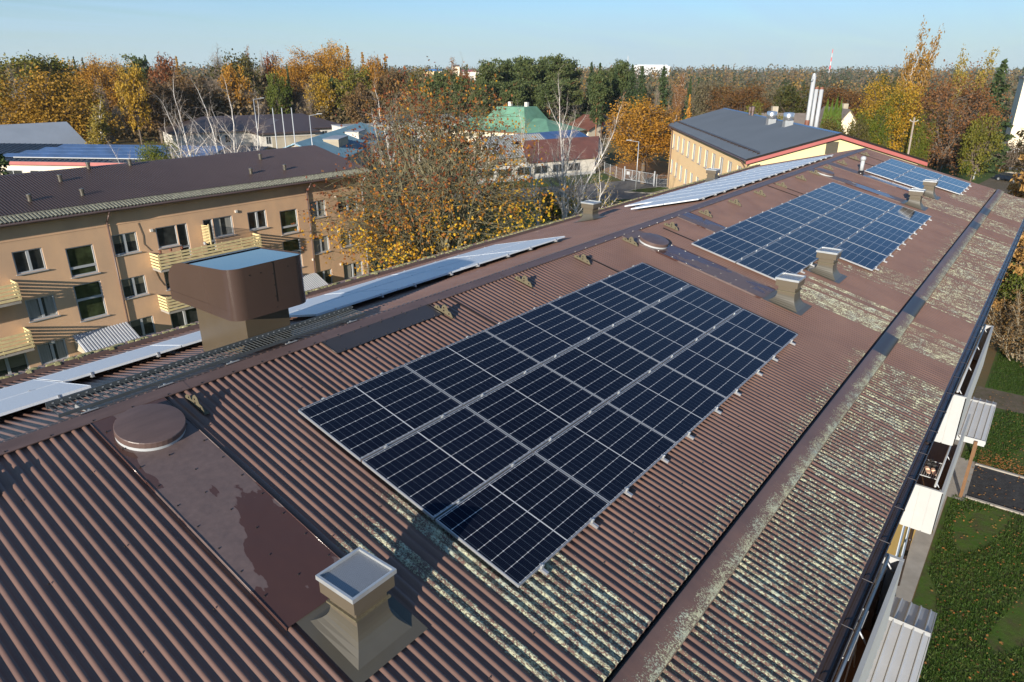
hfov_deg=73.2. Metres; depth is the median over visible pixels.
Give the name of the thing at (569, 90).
pine tree
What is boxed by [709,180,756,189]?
solar module
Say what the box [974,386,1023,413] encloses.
worn path
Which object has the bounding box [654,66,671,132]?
spruce tree
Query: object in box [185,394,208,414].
ridge bracket
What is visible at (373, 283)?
solar module
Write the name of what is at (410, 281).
solar module
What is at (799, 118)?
old house
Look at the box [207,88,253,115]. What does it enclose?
autumn tree
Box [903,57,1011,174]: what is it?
autumn tree
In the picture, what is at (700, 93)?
autumn tree
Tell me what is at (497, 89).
pine tree
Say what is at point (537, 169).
window
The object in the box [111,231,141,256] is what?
window
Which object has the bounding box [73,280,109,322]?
window
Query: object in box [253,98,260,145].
street lamp
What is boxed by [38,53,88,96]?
autumn tree
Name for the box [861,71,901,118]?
autumn tree
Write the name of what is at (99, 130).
birch tree
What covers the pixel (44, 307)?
window
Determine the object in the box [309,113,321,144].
street lamp
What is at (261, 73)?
leafless tree
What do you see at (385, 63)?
larch tree
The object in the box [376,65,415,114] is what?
autumn tree
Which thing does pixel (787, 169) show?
solar module
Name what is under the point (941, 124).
autumn tree
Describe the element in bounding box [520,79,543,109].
pine tree
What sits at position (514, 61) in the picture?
pine tree
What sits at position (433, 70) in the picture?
town building
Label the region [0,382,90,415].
solar module
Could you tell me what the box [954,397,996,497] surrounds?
entrance canopy
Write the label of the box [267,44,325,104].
autumn tree
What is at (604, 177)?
grass strip
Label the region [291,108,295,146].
flagpole
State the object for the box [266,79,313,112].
autumn tree
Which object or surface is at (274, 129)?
flagpole
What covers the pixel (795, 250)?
solar module
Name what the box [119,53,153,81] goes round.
pine tree
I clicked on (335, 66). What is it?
autumn tree
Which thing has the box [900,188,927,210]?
roof vent
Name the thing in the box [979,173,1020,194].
driveway
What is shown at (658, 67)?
white block
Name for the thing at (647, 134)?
autumn tree
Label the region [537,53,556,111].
pine tree
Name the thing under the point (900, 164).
solar module
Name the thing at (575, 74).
pine tree
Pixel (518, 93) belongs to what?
pine tree
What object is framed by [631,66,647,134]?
spruce tree
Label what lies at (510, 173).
window
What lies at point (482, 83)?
pine tree
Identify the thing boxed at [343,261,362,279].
window
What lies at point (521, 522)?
solar module
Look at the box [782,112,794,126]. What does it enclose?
roof fan
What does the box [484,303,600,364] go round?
solar module
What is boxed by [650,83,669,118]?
leafless tree
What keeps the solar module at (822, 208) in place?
on the apartment building at (774, 518)
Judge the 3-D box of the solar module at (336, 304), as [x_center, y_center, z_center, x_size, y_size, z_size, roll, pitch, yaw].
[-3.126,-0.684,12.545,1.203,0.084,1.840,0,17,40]
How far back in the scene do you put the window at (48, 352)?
39.17 m
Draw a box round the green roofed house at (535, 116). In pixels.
[452,102,619,141]
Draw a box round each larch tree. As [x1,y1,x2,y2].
[175,56,183,83]
[343,46,353,83]
[360,52,365,74]
[383,54,390,108]
[685,94,691,118]
[990,152,1023,312]
[995,128,1023,261]
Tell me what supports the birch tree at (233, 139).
on the yard grass at (518, 224)
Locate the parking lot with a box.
[435,179,666,199]
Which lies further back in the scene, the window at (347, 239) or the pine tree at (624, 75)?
the pine tree at (624, 75)
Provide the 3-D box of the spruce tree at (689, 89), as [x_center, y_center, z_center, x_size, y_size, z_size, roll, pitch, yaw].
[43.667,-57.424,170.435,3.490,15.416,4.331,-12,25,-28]
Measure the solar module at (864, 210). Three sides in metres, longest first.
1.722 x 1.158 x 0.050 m
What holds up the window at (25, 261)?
in the apartment building at (90, 256)
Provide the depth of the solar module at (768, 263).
16.22 m
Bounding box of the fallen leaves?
[919,394,1023,681]
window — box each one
[0,353,29,375]
[6,170,22,173]
[11,247,48,275]
[24,294,60,322]
[37,338,68,364]
[65,244,100,278]
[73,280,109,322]
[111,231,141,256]
[121,275,149,299]
[129,315,155,336]
[155,225,180,249]
[164,271,169,290]
[170,308,197,327]
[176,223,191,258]
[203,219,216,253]
[213,215,235,238]
[224,135,230,142]
[247,210,269,230]
[266,136,271,143]
[279,208,300,235]
[282,238,304,266]
[309,200,327,219]
[313,235,330,254]
[316,269,332,283]
[337,194,356,212]
[340,229,360,248]
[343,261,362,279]
[498,168,511,176]
[517,166,529,175]
[535,165,547,173]
[552,163,564,172]
[568,162,579,170]
[681,138,684,154]
[685,141,689,157]
[691,144,695,160]
[697,147,701,164]
[703,150,707,168]
[711,153,715,167]
[719,157,723,174]
[728,161,731,171]
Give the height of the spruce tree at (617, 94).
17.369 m
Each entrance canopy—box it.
[866,597,936,681]
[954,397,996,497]
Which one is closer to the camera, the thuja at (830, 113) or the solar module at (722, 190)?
the solar module at (722, 190)
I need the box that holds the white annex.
[332,123,381,130]
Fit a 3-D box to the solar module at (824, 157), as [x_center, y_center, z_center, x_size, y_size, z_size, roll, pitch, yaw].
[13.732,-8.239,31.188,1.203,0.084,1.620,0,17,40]
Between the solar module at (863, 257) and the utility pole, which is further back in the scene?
the utility pole
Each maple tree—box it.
[135,135,185,161]
[291,56,570,275]
[849,73,928,151]
[854,101,901,146]
[899,110,938,167]
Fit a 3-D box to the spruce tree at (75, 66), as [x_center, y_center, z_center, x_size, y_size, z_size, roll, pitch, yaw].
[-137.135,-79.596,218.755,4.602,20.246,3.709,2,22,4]
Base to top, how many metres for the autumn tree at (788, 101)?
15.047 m
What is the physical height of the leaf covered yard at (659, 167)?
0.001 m
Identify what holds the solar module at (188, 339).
on the apartment building at (774, 518)
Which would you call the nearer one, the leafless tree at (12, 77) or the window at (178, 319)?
the window at (178, 319)
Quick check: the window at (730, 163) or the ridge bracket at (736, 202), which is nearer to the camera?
the ridge bracket at (736, 202)
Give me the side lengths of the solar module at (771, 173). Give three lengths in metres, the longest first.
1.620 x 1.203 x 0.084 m
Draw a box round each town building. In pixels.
[423,69,441,74]
[453,65,459,75]
[462,70,475,79]
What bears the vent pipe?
on the apartment building at (774, 518)
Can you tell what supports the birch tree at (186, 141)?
on the yard grass at (518, 224)
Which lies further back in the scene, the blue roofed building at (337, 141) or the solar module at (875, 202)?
the blue roofed building at (337, 141)
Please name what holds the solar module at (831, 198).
on the apartment building at (774, 518)
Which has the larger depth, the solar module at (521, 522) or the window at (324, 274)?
the window at (324, 274)
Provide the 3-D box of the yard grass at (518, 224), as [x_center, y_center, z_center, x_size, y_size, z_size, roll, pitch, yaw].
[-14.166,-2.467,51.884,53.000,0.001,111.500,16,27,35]
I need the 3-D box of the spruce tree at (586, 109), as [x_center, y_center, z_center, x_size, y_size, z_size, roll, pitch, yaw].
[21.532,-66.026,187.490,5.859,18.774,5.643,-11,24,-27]
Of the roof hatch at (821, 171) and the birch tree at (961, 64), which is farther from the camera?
the birch tree at (961, 64)
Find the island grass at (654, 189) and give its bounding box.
[631,187,667,192]
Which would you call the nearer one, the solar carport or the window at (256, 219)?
the window at (256, 219)
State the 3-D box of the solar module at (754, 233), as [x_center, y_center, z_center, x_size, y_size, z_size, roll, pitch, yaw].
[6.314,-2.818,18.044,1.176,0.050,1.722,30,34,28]
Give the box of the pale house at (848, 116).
[813,103,861,136]
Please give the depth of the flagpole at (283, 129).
80.39 m
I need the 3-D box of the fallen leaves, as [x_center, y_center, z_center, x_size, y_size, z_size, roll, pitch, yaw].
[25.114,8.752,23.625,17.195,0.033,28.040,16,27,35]
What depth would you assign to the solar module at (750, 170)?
31.50 m
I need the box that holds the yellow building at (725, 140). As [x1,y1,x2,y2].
[666,106,927,188]
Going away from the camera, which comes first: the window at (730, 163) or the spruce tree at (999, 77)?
the window at (730, 163)
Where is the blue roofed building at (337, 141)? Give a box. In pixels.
[283,122,391,165]
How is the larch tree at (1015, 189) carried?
on the ground at (609, 161)
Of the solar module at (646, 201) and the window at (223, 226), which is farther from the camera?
the window at (223, 226)
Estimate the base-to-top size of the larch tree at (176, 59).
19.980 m
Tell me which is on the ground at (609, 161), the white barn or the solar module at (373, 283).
the white barn
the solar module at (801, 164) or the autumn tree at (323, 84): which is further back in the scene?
the autumn tree at (323, 84)
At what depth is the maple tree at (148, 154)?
80.24 m
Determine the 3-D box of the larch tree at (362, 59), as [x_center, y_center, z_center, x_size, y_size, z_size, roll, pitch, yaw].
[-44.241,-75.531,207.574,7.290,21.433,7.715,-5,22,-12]
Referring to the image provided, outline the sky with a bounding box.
[0,0,1023,72]
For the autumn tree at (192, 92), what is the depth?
171.31 m
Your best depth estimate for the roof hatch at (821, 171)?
26.47 m
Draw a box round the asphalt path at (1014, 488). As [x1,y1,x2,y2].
[966,465,1023,512]
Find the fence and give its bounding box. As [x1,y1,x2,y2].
[604,162,622,177]
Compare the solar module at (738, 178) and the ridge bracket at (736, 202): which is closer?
the ridge bracket at (736, 202)
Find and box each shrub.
[986,285,1023,366]
[995,253,1023,315]
[1009,288,1023,319]
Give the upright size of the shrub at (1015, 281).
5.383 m
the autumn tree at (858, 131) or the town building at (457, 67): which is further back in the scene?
the town building at (457, 67)
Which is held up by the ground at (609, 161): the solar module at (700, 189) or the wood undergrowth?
the wood undergrowth
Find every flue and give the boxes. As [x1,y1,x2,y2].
[804,73,816,125]
[809,87,818,125]
[814,87,823,127]
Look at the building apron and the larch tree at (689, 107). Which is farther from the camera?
the larch tree at (689, 107)
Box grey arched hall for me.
[467,133,543,165]
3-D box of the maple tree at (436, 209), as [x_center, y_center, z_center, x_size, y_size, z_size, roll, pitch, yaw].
[-5.495,-10.927,51.091,18.394,19.608,19.107,6,22,13]
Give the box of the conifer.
[321,77,346,122]
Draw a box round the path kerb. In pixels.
[966,463,1023,515]
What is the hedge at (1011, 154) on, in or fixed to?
on the ground at (609, 161)
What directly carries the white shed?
on the ground at (609, 161)
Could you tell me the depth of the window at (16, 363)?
37.78 m
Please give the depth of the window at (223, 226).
45.57 m
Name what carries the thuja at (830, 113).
on the ground at (609, 161)
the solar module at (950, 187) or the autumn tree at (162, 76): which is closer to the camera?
the solar module at (950, 187)
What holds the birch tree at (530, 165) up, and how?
on the yard grass at (518, 224)
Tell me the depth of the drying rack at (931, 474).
17.01 m
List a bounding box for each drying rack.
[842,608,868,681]
[916,459,941,489]
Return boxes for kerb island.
[624,187,668,193]
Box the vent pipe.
[858,156,865,173]
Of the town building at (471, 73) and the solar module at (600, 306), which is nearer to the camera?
the solar module at (600, 306)
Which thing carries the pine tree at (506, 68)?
on the ground at (609, 161)
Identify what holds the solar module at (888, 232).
on the apartment building at (774, 518)
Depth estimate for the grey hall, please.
101.51 m
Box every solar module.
[0,379,58,399]
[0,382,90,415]
[36,345,180,382]
[153,331,201,346]
[289,289,397,316]
[289,292,355,312]
[298,365,461,461]
[327,272,421,293]
[362,406,531,519]
[363,268,463,290]
[392,255,478,274]
[404,330,539,405]
[429,250,518,270]
[435,453,609,587]
[451,241,524,257]
[465,365,604,452]
[482,236,564,254]
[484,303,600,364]
[534,403,675,504]
[542,332,660,402]
[548,281,649,331]
[600,263,688,306]
[603,306,704,364]
[607,364,726,444]
[625,195,673,206]
[631,197,682,208]
[650,189,693,198]
[652,285,741,333]
[657,190,705,200]
[663,334,765,398]
[664,192,719,204]
[670,184,710,192]
[677,185,720,194]
[687,179,726,187]
[690,185,738,195]
[692,231,761,262]
[697,179,740,188]
[705,175,739,182]
[707,309,797,363]
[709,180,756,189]
[714,175,753,183]
[718,171,753,178]
[721,220,784,247]
[728,175,771,183]
[731,170,769,178]
[736,167,766,173]
[736,248,806,280]
[744,170,786,178]
[746,163,780,170]
[746,210,803,235]
[747,166,782,173]
[760,162,795,169]
[760,165,799,173]
[764,236,818,266]
[768,202,821,225]
[773,162,811,169]
[774,159,804,165]
[786,158,822,165]
[786,225,844,248]
[788,195,836,215]
[798,155,832,161]
[804,188,850,207]
[806,216,859,240]
[820,182,862,199]
[823,207,873,229]
[836,241,887,270]
[839,200,885,219]
[846,230,900,256]
[853,193,896,211]
[862,221,911,244]
[865,166,900,179]
[875,212,922,234]
[876,162,908,174]
[885,159,916,170]
[888,205,931,225]
[893,175,923,188]
[903,171,936,181]
[910,167,942,179]
[935,180,965,194]
[938,175,971,189]
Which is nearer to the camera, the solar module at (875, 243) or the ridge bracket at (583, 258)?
the ridge bracket at (583, 258)
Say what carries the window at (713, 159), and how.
in the yellow building at (725, 140)
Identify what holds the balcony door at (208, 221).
in the apartment building at (90, 256)
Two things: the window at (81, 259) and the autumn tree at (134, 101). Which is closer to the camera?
the window at (81, 259)
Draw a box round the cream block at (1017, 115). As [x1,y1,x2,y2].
[1005,76,1023,151]
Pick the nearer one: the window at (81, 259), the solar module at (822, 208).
the solar module at (822, 208)
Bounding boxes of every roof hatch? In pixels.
[113,403,185,450]
[639,233,668,248]
[816,168,833,176]
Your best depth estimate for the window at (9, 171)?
89.16 m
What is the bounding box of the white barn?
[468,136,602,183]
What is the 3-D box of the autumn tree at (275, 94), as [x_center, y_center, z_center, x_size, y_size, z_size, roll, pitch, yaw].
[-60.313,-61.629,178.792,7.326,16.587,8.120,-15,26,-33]
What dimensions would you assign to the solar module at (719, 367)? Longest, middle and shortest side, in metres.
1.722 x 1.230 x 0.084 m
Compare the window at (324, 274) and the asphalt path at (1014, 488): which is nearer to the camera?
the asphalt path at (1014, 488)
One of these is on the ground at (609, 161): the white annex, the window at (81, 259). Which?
the white annex
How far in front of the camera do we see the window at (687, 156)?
90.96 m
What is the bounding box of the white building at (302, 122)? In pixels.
[157,113,338,146]
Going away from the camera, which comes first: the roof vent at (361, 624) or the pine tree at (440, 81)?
the roof vent at (361, 624)
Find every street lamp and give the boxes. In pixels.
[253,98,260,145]
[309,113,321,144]
[626,140,638,189]
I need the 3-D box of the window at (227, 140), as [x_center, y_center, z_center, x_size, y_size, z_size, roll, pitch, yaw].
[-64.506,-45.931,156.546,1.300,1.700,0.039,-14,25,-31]
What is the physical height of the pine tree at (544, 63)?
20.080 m
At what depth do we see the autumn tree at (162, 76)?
196.66 m
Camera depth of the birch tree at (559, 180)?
69.77 m
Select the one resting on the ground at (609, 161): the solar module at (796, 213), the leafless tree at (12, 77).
the leafless tree at (12, 77)
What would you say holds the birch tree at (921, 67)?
on the lawn at (979, 179)
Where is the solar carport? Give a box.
[490,129,588,138]
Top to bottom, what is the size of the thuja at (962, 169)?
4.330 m
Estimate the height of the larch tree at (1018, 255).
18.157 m
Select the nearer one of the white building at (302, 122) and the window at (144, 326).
the window at (144, 326)
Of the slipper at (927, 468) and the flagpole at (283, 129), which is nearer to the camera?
the slipper at (927, 468)
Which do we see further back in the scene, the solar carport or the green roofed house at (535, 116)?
the green roofed house at (535, 116)
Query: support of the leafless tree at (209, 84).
on the ground at (609, 161)
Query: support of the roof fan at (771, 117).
on the yellow building at (725, 140)
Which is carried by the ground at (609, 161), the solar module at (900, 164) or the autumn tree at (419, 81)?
the autumn tree at (419, 81)
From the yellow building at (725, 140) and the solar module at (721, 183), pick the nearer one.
the solar module at (721, 183)
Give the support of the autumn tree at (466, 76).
on the ground at (609, 161)
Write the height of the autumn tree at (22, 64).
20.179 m
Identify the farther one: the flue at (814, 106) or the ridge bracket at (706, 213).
the flue at (814, 106)
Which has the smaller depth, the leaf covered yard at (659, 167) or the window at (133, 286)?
the window at (133, 286)
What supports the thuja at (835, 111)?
on the ground at (609, 161)
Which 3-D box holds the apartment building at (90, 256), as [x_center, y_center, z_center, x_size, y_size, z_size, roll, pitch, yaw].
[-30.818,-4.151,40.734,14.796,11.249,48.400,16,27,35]
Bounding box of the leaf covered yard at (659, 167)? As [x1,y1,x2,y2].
[602,159,668,179]
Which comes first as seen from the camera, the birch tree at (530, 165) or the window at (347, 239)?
the window at (347, 239)
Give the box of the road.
[943,164,1023,169]
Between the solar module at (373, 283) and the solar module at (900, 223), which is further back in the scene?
the solar module at (900, 223)
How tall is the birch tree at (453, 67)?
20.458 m
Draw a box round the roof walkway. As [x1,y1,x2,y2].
[45,306,365,417]
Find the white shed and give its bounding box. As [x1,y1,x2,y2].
[371,113,471,142]
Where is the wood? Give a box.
[0,61,1023,133]
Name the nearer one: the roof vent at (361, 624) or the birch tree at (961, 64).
the roof vent at (361, 624)
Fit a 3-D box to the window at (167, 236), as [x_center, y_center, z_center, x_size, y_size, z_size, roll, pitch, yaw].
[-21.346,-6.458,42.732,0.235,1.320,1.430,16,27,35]
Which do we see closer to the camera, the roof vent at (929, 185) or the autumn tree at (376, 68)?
the roof vent at (929, 185)
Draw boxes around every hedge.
[891,138,961,166]
[951,139,1023,167]
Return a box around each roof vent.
[296,547,427,681]
[573,200,604,222]
[704,168,720,182]
[763,272,811,315]
[805,246,846,283]
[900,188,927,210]
[923,179,940,199]
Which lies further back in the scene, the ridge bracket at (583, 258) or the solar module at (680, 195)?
the solar module at (680, 195)
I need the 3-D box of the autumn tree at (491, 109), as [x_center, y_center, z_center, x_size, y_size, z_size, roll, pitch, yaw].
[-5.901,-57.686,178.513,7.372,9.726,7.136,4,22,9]
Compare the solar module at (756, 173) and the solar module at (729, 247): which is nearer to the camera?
the solar module at (729, 247)
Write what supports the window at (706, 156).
in the yellow building at (725, 140)
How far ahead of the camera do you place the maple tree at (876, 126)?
102.95 m
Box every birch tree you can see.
[82,95,111,143]
[145,56,240,158]
[180,60,252,156]
[180,93,267,154]
[365,77,430,253]
[445,57,458,107]
[509,99,551,224]
[530,65,625,218]
[559,150,621,214]
[665,68,687,119]
[892,15,944,145]
[945,44,971,133]
[957,47,999,117]
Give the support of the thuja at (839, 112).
on the ground at (609, 161)
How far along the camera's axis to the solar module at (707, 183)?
27.90 m
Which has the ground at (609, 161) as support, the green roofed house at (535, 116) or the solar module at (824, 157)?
the green roofed house at (535, 116)
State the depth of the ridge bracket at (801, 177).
25.05 m
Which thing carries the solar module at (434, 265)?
on the apartment building at (774, 518)
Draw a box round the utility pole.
[907,117,917,153]
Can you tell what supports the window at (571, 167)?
in the white barn
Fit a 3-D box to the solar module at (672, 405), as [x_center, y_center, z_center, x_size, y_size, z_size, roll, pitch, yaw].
[2.342,0.915,10.139,1.230,0.084,1.722,30,34,28]
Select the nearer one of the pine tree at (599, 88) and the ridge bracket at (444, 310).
the ridge bracket at (444, 310)
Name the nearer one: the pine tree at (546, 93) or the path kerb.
the path kerb
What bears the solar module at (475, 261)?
on the apartment building at (774, 518)
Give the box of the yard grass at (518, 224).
[366,199,628,272]
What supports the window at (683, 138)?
in the yellow building at (725, 140)
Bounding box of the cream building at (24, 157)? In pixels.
[0,143,276,174]
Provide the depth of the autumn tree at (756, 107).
125.74 m
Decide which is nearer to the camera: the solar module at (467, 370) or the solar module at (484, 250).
the solar module at (467, 370)
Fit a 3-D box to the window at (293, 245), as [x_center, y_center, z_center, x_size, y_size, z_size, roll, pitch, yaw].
[-15.962,-6.308,50.200,0.235,2.180,1.610,16,27,35]
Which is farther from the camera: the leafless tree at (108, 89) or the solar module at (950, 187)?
the leafless tree at (108, 89)
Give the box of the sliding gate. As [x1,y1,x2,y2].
[623,166,655,185]
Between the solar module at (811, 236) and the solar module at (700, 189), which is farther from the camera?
the solar module at (700, 189)
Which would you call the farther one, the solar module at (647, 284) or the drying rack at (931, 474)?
the drying rack at (931, 474)
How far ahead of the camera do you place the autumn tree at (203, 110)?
179.92 m
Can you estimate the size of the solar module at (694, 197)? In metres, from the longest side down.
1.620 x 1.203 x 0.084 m
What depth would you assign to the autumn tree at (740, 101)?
147.18 m
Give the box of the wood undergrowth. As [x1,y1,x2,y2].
[0,56,475,142]
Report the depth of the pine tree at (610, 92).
169.64 m
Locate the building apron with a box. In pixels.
[895,440,964,601]
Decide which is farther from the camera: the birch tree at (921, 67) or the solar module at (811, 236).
the birch tree at (921, 67)
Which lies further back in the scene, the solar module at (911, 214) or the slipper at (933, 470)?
the solar module at (911, 214)
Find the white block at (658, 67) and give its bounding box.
[634,65,669,75]
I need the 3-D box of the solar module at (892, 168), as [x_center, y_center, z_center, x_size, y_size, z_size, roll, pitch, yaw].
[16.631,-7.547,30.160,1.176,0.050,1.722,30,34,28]
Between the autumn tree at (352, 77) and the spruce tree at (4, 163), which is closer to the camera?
the spruce tree at (4, 163)
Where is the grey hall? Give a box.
[0,122,87,143]
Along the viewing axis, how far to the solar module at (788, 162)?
32.02 m
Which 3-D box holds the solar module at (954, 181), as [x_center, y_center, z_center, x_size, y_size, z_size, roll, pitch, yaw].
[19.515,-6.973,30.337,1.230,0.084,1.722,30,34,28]
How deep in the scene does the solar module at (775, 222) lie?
19.28 m
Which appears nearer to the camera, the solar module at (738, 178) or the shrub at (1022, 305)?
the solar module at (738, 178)
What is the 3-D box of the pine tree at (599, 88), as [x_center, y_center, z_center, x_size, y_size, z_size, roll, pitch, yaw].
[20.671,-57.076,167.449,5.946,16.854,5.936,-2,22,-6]
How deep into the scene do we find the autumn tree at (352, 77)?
181.14 m
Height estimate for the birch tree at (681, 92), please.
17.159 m
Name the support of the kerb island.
on the parking lot
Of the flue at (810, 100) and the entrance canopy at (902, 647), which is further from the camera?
the flue at (810, 100)
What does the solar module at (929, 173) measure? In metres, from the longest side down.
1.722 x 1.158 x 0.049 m
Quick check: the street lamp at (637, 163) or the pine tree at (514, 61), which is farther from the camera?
the pine tree at (514, 61)
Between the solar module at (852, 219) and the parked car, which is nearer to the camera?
the solar module at (852, 219)
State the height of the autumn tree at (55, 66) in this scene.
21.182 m
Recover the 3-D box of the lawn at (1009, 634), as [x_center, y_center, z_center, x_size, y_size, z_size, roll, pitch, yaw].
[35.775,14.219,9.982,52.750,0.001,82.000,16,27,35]
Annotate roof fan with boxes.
[766,111,776,124]
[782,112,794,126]
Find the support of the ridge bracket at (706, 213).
attached to the apartment building at (774, 518)
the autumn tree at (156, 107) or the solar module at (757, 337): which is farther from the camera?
the autumn tree at (156, 107)
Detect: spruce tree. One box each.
[0,153,9,174]
[73,56,78,73]
[286,64,295,113]
[581,61,595,114]
[604,67,624,136]
[620,64,637,127]
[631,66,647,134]
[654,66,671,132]
[682,76,692,119]
[954,58,1016,172]
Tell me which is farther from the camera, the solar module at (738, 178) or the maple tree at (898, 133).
the maple tree at (898, 133)
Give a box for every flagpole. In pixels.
[272,108,277,148]
[281,108,286,147]
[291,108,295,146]
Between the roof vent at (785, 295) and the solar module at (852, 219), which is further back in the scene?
the solar module at (852, 219)
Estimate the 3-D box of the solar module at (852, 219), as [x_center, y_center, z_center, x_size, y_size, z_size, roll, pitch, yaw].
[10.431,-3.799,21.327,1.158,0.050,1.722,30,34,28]
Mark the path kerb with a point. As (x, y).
(992, 504)
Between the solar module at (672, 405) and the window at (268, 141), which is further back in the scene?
the window at (268, 141)
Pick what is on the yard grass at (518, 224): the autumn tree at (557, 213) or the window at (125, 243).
the autumn tree at (557, 213)
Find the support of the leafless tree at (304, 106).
on the ground at (609, 161)
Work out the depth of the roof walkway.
8.92 m
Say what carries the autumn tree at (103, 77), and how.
on the ground at (609, 161)
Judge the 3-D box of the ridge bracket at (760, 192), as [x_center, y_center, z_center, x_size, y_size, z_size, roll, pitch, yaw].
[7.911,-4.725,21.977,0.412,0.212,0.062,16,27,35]
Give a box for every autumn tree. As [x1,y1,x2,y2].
[0,53,50,123]
[0,62,130,143]
[1,49,74,100]
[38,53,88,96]
[67,53,130,136]
[113,59,154,144]
[122,76,198,142]
[145,51,183,87]
[163,70,214,123]
[191,96,222,118]
[204,48,266,99]
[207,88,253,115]
[215,59,252,114]
[262,51,285,99]
[264,70,292,113]
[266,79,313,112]
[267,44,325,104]
[299,38,355,89]
[303,72,335,119]
[333,63,377,120]
[340,78,386,123]
[362,53,384,100]
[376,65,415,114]
[402,65,433,110]
[459,67,472,112]
[478,103,501,115]
[528,186,579,224]
[602,93,688,183]
[685,76,723,116]
[701,79,774,112]
[745,99,764,115]
[762,86,779,112]
[769,79,816,116]
[806,80,879,118]
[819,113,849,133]
[847,117,871,141]
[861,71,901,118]
[900,96,958,149]
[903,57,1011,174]
[954,112,1005,181]
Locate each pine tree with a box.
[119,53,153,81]
[416,76,439,119]
[430,69,452,113]
[445,71,468,117]
[465,77,498,115]
[472,59,504,88]
[488,80,507,105]
[491,57,516,105]
[498,78,528,105]
[503,57,521,88]
[512,55,542,105]
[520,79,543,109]
[528,57,549,107]
[533,80,569,122]
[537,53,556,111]
[543,53,574,118]
[555,77,586,122]
[556,57,582,123]
[586,69,609,135]
[597,67,613,138]
[607,59,636,108]
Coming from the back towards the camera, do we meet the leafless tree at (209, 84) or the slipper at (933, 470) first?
the leafless tree at (209, 84)
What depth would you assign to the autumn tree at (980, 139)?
97.98 m
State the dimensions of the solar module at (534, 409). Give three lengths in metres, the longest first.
1.722 x 1.158 x 0.049 m
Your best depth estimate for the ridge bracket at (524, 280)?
12.79 m
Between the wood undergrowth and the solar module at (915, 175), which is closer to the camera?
the solar module at (915, 175)
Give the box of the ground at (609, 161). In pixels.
[107,71,1022,601]
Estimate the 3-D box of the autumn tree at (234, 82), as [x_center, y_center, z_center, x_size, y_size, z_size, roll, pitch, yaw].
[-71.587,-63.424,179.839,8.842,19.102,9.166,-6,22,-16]
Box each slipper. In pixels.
[925,466,930,473]
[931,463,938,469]
[931,468,936,474]
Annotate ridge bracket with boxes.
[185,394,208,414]
[434,304,454,318]
[515,275,532,287]
[574,254,591,264]
[622,237,637,246]
[664,222,678,230]
[698,210,712,217]
[728,199,740,205]
[754,190,765,196]
[776,182,786,187]
[796,175,805,180]
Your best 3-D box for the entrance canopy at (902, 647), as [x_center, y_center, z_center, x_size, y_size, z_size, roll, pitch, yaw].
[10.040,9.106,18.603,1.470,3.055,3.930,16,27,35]
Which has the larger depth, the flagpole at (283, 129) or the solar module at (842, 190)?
the flagpole at (283, 129)
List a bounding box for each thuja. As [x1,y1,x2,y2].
[820,100,828,127]
[828,99,833,124]
[832,95,838,125]
[836,95,842,130]
[958,159,971,172]
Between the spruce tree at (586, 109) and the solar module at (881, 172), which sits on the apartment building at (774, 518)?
the solar module at (881, 172)
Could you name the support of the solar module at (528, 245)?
on the apartment building at (774, 518)
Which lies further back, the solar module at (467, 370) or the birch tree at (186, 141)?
the birch tree at (186, 141)
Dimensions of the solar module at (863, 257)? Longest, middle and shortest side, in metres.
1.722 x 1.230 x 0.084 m
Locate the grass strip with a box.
[451,173,610,188]
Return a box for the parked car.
[995,172,1021,182]
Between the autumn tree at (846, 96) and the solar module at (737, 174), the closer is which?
the solar module at (737, 174)
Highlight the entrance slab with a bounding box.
[947,457,975,500]
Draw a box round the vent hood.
[168,247,305,351]
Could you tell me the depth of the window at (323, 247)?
52.04 m
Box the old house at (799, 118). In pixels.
[756,106,805,124]
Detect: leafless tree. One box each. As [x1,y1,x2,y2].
[0,64,40,112]
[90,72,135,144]
[108,55,127,134]
[200,45,222,92]
[241,80,268,114]
[253,50,266,99]
[288,75,317,115]
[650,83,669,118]
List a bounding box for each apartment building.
[0,145,373,375]
[0,148,1023,681]
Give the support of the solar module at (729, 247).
on the apartment building at (774, 518)
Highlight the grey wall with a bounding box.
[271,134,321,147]
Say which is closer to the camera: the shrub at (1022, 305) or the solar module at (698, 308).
the solar module at (698, 308)
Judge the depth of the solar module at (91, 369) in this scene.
10.56 m
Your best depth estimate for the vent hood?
9.62 m
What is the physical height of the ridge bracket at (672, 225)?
0.212 m
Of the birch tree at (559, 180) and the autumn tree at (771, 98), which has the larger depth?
the autumn tree at (771, 98)
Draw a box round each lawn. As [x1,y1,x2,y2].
[912,315,1023,681]
[925,166,1019,183]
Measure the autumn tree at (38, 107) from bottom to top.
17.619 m
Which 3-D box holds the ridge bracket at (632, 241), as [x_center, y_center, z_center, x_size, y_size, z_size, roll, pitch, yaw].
[2.717,-2.297,15.797,0.412,0.212,0.062,16,27,35]
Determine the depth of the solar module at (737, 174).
30.25 m
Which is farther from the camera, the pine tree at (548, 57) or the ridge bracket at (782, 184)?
the pine tree at (548, 57)
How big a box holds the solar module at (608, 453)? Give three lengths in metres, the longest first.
1.722 x 1.230 x 0.084 m
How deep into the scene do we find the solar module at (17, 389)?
9.77 m
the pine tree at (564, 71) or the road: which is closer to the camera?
the road

